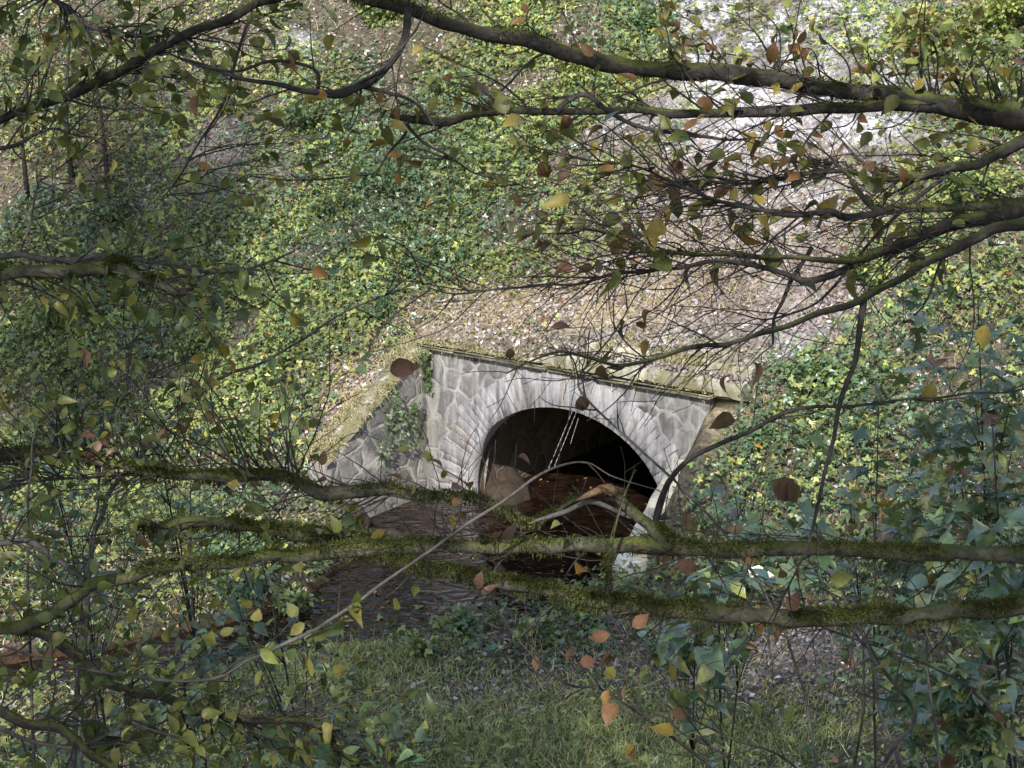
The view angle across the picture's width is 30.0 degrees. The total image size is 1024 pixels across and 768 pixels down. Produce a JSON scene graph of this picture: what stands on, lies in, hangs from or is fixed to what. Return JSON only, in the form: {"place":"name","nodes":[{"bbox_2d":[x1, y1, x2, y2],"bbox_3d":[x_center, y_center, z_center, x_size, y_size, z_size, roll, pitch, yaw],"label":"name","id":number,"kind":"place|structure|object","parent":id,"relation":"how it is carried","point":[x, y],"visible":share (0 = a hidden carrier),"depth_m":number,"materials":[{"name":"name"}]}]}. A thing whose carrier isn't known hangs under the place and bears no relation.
{"place":"outdoors","nodes":[
{"label":"outdoors","id":0,"kind":"place"},
{"bbox_2d":[0,437,657,700],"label":"stream","id":1,"kind":"structure","parent":0,"point":[361,576],"depth_m":27.24,"materials":[{"name":"brown liquid"}]},
{"bbox_2d":[48,475,647,688],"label":"floating leaves","id":2,"kind":"object","parent":1,"relation":"on","point":[600,564],"visible":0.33,"depth_m":26.05,"materials":[{"name":"brown plant"}]},
{"bbox_2d":[382,527,406,539],"bbox_3d":[-1.779,2.238,28.442,0.427,0.192,0.364,0,15,0],"label":"rock","id":3,"kind":"object","parent":1,"relation":"on","point":[393,532],"visible":0.17,"depth_m":28.37,"materials":[{"name":"grey stone"}]},
{"bbox_2d":[484,467,530,504],"bbox_3d":[-0.093,1.659,30.789,0.802,0.437,1.600,0,15,0],"label":"rock","id":4,"kind":"object","parent":1,"relation":"in","point":[502,482],"visible":0.56,"depth_m":30.43,"materials":[{"name":"brown stone"}]},
{"bbox_2d":[0,0,1023,767],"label":"ground","id":5,"kind":"structure","parent":0,"point":[706,436],"depth_m":29.62,"materials":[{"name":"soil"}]},
{"bbox_2d":[0,395,77,763],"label":"bare sapling","id":6,"kind":"object","parent":5,"relation":"on","point":[62,399],"visible":0.81,"depth_m":5.00,"materials":[{"name":"brown plant"}]},
{"bbox_2d":[0,16,87,206],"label":"young tree","id":7,"kind":"object","parent":5,"relation":"on","point":[21,131],"visible":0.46,"depth_m":35.64,"materials":[{"name":"green plant"}]},
{"bbox_2d":[16,282,93,335],"bbox_3d":[-8.001,-1.330,33.421,1.449,0.936,1.693,0,15,0],"label":"shrub","id":8,"kind":"object","parent":5,"relation":"on","point":[43,311],"visible":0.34,"depth_m":33.15,"materials":[{"name":"green plant"}]},
{"bbox_2d":[0,424,111,760],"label":"hazel shrub","id":9,"kind":"object","parent":5,"relation":"on","point":[55,511],"visible":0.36,"depth_m":11.76,"materials":[{"name":"green plant"}]},
{"bbox_2d":[4,0,122,182],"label":"young tree","id":10,"kind":"object","parent":5,"relation":"on","point":[70,167],"visible":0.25,"depth_m":35.55,"materials":[{"name":"green plant"}]},
{"bbox_2d":[27,13,113,195],"bbox_3d":[-7.854,-5.082,35.156,1.711,3.430,2.407,0,15,0],"label":"young tree","id":11,"kind":"object","parent":5,"relation":"on","point":[103,130],"visible":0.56,"depth_m":35.19,"materials":[{"name":"green plant"}]},
{"bbox_2d":[0,680,150,767],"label":"hazel shrub","id":12,"kind":"object","parent":5,"relation":"on","point":[20,751],"visible":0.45,"depth_m":9.37,"materials":[{"name":"green plant"}]},
{"bbox_2d":[5,541,149,757],"bbox_3d":[-2.363,2.229,11.134,0.853,2.915,1.375,-7,17,-25],"label":"hazel shrub","id":13,"kind":"object","parent":5,"relation":"on","point":[70,577],"visible":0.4,"depth_m":11.09,"materials":[{"name":"green plant"}]},
{"bbox_2d":[90,192,144,233],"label":"shrub","id":14,"kind":"object","parent":5,"relation":"on","point":[118,221],"visible":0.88,"depth_m":34.78,"materials":[{"name":"green plant"}]},
{"bbox_2d":[80,257,200,767],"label":"bare sapling","id":15,"kind":"object","parent":5,"relation":"on","point":[153,329],"visible":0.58,"depth_m":5.40,"materials":[{"name":"brown plant"}]},
{"bbox_2d":[61,369,233,767],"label":"hazel shrub","id":16,"kind":"object","parent":5,"relation":"on","point":[184,576],"visible":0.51,"depth_m":12.65,"materials":[{"name":"green plant"}]},
{"bbox_2d":[103,608,240,767],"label":"hazel shrub","id":17,"kind":"object","parent":5,"relation":"on","point":[195,646],"visible":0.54,"depth_m":9.53,"materials":[{"name":"green plant"}]},
{"bbox_2d":[157,329,232,362],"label":"shrub","id":18,"kind":"object","parent":5,"relation":"on","point":[197,339],"visible":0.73,"depth_m":32.01,"materials":[{"name":"green plant"}]},
{"bbox_2d":[196,407,272,460],"bbox_3d":[-4.238,0.786,30.047,1.191,0.777,1.368,-8,17,-28],"label":"shrub","id":19,"kind":"object","parent":5,"relation":"on","point":[247,425],"visible":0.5,"depth_m":29.89,"materials":[{"name":"green plant"}]},
{"bbox_2d":[210,93,261,115],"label":"shrub","id":20,"kind":"object","parent":5,"relation":"on","point":[217,103],"visible":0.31,"depth_m":35.89,"materials":[{"name":"green plant"}]},
{"bbox_2d":[211,563,275,601],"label":"herb plant","id":21,"kind":"object","parent":5,"relation":"on","point":[261,577],"visible":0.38,"depth_m":25.56,"materials":[{"name":"green plant"}]},
{"bbox_2d":[0,0,502,767],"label":"beech tree","id":22,"kind":"object","parent":5,"relation":"on","point":[104,264],"visible":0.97,"depth_m":4.93,"materials":[{"name":"green plant"}]},
{"bbox_2d":[70,212,447,767],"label":"bare sapling","id":23,"kind":"object","parent":5,"relation":"on","point":[214,382],"visible":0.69,"depth_m":5.55,"materials":[{"name":"brown plant"}]},
{"bbox_2d":[198,546,330,764],"bbox_3d":[-1.296,2.158,10.604,0.856,2.805,0.664,-13,20,-40],"label":"hazel shrub","id":24,"kind":"object","parent":5,"relation":"on","point":[240,614],"visible":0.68,"depth_m":10.29,"materials":[{"name":"green plant"}]},
{"bbox_2d":[268,580,318,615],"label":"herb plant","id":25,"kind":"object","parent":5,"relation":"on","point":[294,596],"visible":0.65,"depth_m":25.71,"materials":[{"name":"green plant"}]},
{"bbox_2d":[281,102,336,135],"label":"shrub","id":26,"kind":"object","parent":5,"relation":"on","point":[290,111],"visible":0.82,"depth_m":35.09,"materials":[{"name":"green plant"}]},
{"bbox_2d":[318,559,337,566],"bbox_3d":[-2.785,2.483,27.321,0.484,0.228,0.493,12,19,38],"label":"rock","id":27,"kind":"object","parent":5,"relation":"on","point":[334,562],"visible":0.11,"depth_m":27.26,"materials":[{"name":"grey stone"}]},
{"bbox_2d":[0,459,663,682],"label":"fallen branch","id":28,"kind":"object","parent":5,"relation":"on","point":[267,655],"visible":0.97,"depth_m":4.47,"materials":[{"name":"brown wood"}]},
{"bbox_2d":[309,192,358,225],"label":"shrub","id":29,"kind":"object","parent":5,"relation":"on","point":[324,204],"visible":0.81,"depth_m":33.14,"materials":[{"name":"green plant"}]},
{"bbox_2d":[316,660,357,691],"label":"herb plant","id":30,"kind":"object","parent":5,"relation":"on","point":[347,681],"visible":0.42,"depth_m":22.36,"materials":[{"name":"green plant"}]},
{"bbox_2d":[261,685,436,767],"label":"hazel shrub","id":31,"kind":"object","parent":5,"relation":"on","point":[394,728],"visible":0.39,"depth_m":9.20,"materials":[{"name":"green plant"}]},
{"bbox_2d":[347,504,372,529],"bbox_3d":[-2.429,1.994,28.789,0.629,0.356,0.661,-9,17,-30],"label":"rock","id":32,"kind":"object","parent":5,"relation":"on","point":[368,523],"visible":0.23,"depth_m":28.70,"materials":[{"name":"grey stone"}]},
{"bbox_2d":[349,291,399,323],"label":"shrub","id":33,"kind":"object","parent":5,"relation":"on","point":[381,303],"visible":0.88,"depth_m":30.91,"materials":[{"name":"green plant"}]},
{"bbox_2d":[355,4,400,31],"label":"shrub","id":34,"kind":"object","parent":5,"relation":"on","point":[374,15],"visible":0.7,"depth_m":36.68,"materials":[{"name":"green plant"}]},
{"bbox_2d":[339,153,427,197],"bbox_3d":[-2.219,-3.652,33.481,1.291,0.804,1.777,-13,20,-40],"label":"shrub","id":35,"kind":"object","parent":5,"relation":"on","point":[394,171],"visible":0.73,"depth_m":33.32,"materials":[{"name":"green plant"}]},
{"bbox_2d":[387,231,449,278],"bbox_3d":[-1.491,-2.097,31.607,1.122,0.763,1.062,0,15,0],"label":"shrub","id":36,"kind":"object","parent":5,"relation":"on","point":[430,257],"visible":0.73,"depth_m":31.38,"materials":[{"name":"green plant"}]},
{"bbox_2d":[400,632,441,665],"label":"herb plant","id":37,"kind":"object","parent":5,"relation":"on","point":[425,650],"visible":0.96,"depth_m":23.03,"materials":[{"name":"green plant"}]},
{"bbox_2d":[428,67,472,102],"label":"shrub","id":38,"kind":"object","parent":5,"relation":"on","point":[450,90],"visible":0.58,"depth_m":34.58,"materials":[{"name":"green plant"}]},
{"bbox_2d":[443,601,488,640],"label":"herb plant","id":39,"kind":"object","parent":5,"relation":"on","point":[467,615],"visible":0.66,"depth_m":24.00,"materials":[{"name":"green plant"}]},
{"bbox_2d":[0,0,1023,751],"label":"beech tree","id":40,"kind":"object","parent":5,"relation":"on","point":[994,214],"visible":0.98,"depth_m":4.81,"materials":[{"name":"brown plant"}]},
{"bbox_2d":[0,0,1023,767],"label":"bramble cover","id":41,"kind":"object","parent":5,"relation":"on","point":[510,254],"visible":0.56,"depth_m":31.46,"materials":[{"name":"green plant"}]},
{"bbox_2d":[0,0,1023,767],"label":"ivy cover","id":42,"kind":"object","parent":5,"relation":"on","point":[436,234],"visible":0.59,"depth_m":31.08,"materials":[{"name":"green plant"}]},
{"bbox_2d":[512,610,562,649],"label":"herb plant","id":43,"kind":"object","parent":5,"relation":"on","point":[523,628],"visible":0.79,"depth_m":23.49,"materials":[{"name":"green plant"}]},
{"bbox_2d":[307,325,776,591],"bbox_3d":[3.504,-0.080,32.564,6.207,3.595,14.502,11,18,35],"label":"stone culvert","id":44,"kind":"object","parent":5,"relation":"on","point":[449,420],"visible":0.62,"depth_m":29.34,"materials":[{"name":"grey stone"}]},
{"bbox_2d":[297,334,427,466],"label":"dry grass","id":45,"kind":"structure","parent":44,"relation":"on","point":[347,410],"depth_m":29.30,"materials":[{"name":"beige plant"}]},
{"bbox_2d":[365,348,434,478],"bbox_3d":[-1.732,0.450,29.597,0.251,1.839,1.689,10,18,34],"label":"ivy curtain","id":46,"kind":"object","parent":44,"relation":"hanging from","point":[426,375],"visible":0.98,"depth_m":29.77,"materials":[{"name":"green plant"}]},
{"bbox_2d":[420,334,710,405],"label":"dry grass","id":47,"kind":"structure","parent":44,"relation":"on","point":[456,345],"depth_m":29.40,"materials":[{"name":"beige plant"}]},
{"bbox_2d":[584,327,758,385],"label":"dry grass","id":48,"kind":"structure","parent":44,"relation":"on","point":[675,357],"depth_m":27.60,"materials":[{"name":"beige plant"}]},
{"bbox_2d":[549,42,604,90],"bbox_3d":[1.112,-5.585,33.683,0.869,0.900,1.330,-11,19,-35],"label":"shrub","id":49,"kind":"object","parent":5,"relation":"on","point":[569,66],"visible":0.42,"depth_m":33.65,"materials":[{"name":"green plant"}]},
{"bbox_2d":[466,526,712,767],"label":"bare sapling","id":50,"kind":"object","parent":5,"relation":"on","point":[507,534],"visible":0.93,"depth_m":4.64,"materials":[{"name":"brown plant"}]},
{"bbox_2d":[569,609,609,639],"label":"herb plant","id":51,"kind":"object","parent":5,"relation":"on","point":[584,618],"visible":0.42,"depth_m":23.97,"materials":[{"name":"green plant"}]},
{"bbox_2d":[431,276,790,383],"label":"leaf litter","id":52,"kind":"object","parent":5,"relation":"on","point":[674,366],"visible":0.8,"depth_m":28.66,"materials":[{"name":"brown plant"}]},
{"bbox_2d":[276,0,986,356],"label":"scree","id":53,"kind":"structure","parent":5,"relation":"on","point":[702,8],"depth_m":31.76,"materials":[{"name":"stone"}]},
{"bbox_2d":[627,4,666,37],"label":"shrub","id":54,"kind":"object","parent":5,"relation":"on","point":[638,19],"visible":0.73,"depth_m":33.90,"materials":[{"name":"green plant"}]},
{"bbox_2d":[582,656,740,767],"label":"bare sapling","id":55,"kind":"object","parent":5,"relation":"on","point":[665,729],"visible":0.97,"depth_m":4.55,"materials":[{"name":"brown plant"}]},
{"bbox_2d":[640,631,691,666],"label":"herb plant","id":56,"kind":"object","parent":5,"relation":"on","point":[651,644],"visible":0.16,"depth_m":22.92,"materials":[{"name":"green plant"}]},
{"bbox_2d":[540,275,816,767],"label":"bare sapling","id":57,"kind":"object","parent":5,"relation":"on","point":[723,532],"visible":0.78,"depth_m":5.02,"materials":[{"name":"brown plant"}]},
{"bbox_2d":[637,618,748,767],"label":"maple sapling","id":58,"kind":"object","parent":5,"relation":"on","point":[700,656],"visible":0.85,"depth_m":10.53,"materials":[{"name":"green plant"}]},
{"bbox_2d":[601,686,796,767],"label":"bare sapling","id":59,"kind":"object","parent":5,"relation":"on","point":[609,711],"visible":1,"depth_m":4.54,"materials":[{"name":"brown plant"}]},
{"bbox_2d":[686,558,722,579],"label":"herb plant","id":60,"kind":"object","parent":5,"relation":"on","point":[702,567],"visible":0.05,"depth_m":24.81,"materials":[{"name":"green plant"}]},
{"bbox_2d":[669,538,787,767],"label":"maple sapling","id":61,"kind":"object","parent":5,"relation":"on","point":[764,575],"visible":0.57,"depth_m":11.25,"materials":[{"name":"green plant"}]},
{"bbox_2d":[727,420,789,454],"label":"shrub","id":62,"kind":"object","parent":5,"relation":"on","point":[765,434],"visible":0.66,"depth_m":26.29,"materials":[{"name":"green plant"}]},
{"bbox_2d":[696,473,835,767],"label":"maple sapling","id":63,"kind":"object","parent":5,"relation":"on","point":[751,523],"visible":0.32,"depth_m":12.81,"materials":[{"name":"green plant"}]},
{"bbox_2d":[774,353,843,392],"bbox_3d":[4.129,-0.167,26.751,1.187,0.603,0.884,11,18,35],"label":"shrub","id":64,"kind":"object","parent":5,"relation":"on","point":[800,370],"visible":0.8,"depth_m":26.64,"materials":[{"name":"green plant"}]},
{"bbox_2d":[665,512,1021,767],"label":"bare sapling","id":65,"kind":"object","parent":5,"relation":"on","point":[692,524],"visible":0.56,"depth_m":5.11,"materials":[{"name":"brown plant"}]},
{"bbox_2d":[789,558,910,767],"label":"bare sapling","id":66,"kind":"object","parent":5,"relation":"on","point":[885,727],"visible":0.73,"depth_m":6.29,"materials":[{"name":"brown plant"}]},
{"bbox_2d":[764,487,956,767],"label":"maple sapling","id":67,"kind":"object","parent":5,"relation":"on","point":[852,516],"visible":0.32,"depth_m":12.38,"materials":[{"name":"green plant"}]},
{"bbox_2d":[838,242,890,285],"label":"shrub","id":68,"kind":"object","parent":5,"relation":"on","point":[863,270],"visible":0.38,"depth_m":27.51,"materials":[{"name":"green plant"}]},
{"bbox_2d":[838,626,916,767],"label":"bare sapling","id":69,"kind":"object","parent":5,"relation":"on","point":[902,735],"visible":0.7,"depth_m":6.31,"materials":[{"name":"brown plant"}]},
{"bbox_2d":[837,381,980,767],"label":"maple sapling","id":70,"kind":"object","parent":5,"relation":"on","point":[926,429],"visible":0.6,"depth_m":11.36,"materials":[{"name":"green plant"}]},
{"bbox_2d":[883,1,981,64],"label":"shrub","id":71,"kind":"object","parent":5,"relation":"on","point":[931,20],"visible":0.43,"depth_m":30.73,"materials":[{"name":"green plant"}]},
{"bbox_2d":[861,617,1023,767],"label":"maple sapling","id":72,"kind":"object","parent":5,"relation":"on","point":[972,723],"visible":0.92,"depth_m":9.23,"materials":[{"name":"green plant"}]},
{"bbox_2d":[895,562,990,767],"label":"bare sapling","id":73,"kind":"object","parent":5,"relation":"on","point":[963,591],"visible":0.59,"depth_m":6.60,"materials":[{"name":"brown plant"}]},
{"bbox_2d":[884,282,1023,767],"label":"maple sapling","id":74,"kind":"object","parent":5,"relation":"on","point":[996,414],"visible":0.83,"depth_m":10.90,"materials":[{"name":"green plant"}]},
{"bbox_2d":[906,505,1023,767],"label":"maple sapling","id":75,"kind":"object","parent":5,"relation":"on","point":[982,534],"visible":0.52,"depth_m":9.90,"materials":[{"name":"green plant"}]},
{"bbox_2d":[918,397,1023,767],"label":"maple sapling","id":76,"kind":"object","parent":5,"relation":"on","point":[993,511],"visible":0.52,"depth_m":10.60,"materials":[{"name":"green plant"}]},
{"bbox_2d":[940,149,1023,200],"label":"shrub","id":77,"kind":"object","parent":5,"relation":"on","point":[998,182],"visible":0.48,"depth_m":28.01,"materials":[{"name":"green plant"}]},
{"bbox_2d":[963,0,1023,39],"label":"shrub","id":78,"kind":"object","parent":5,"relation":"on","point":[1010,7],"visible":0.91,"depth_m":30.38,"materials":[{"name":"green plant"}]}
]}

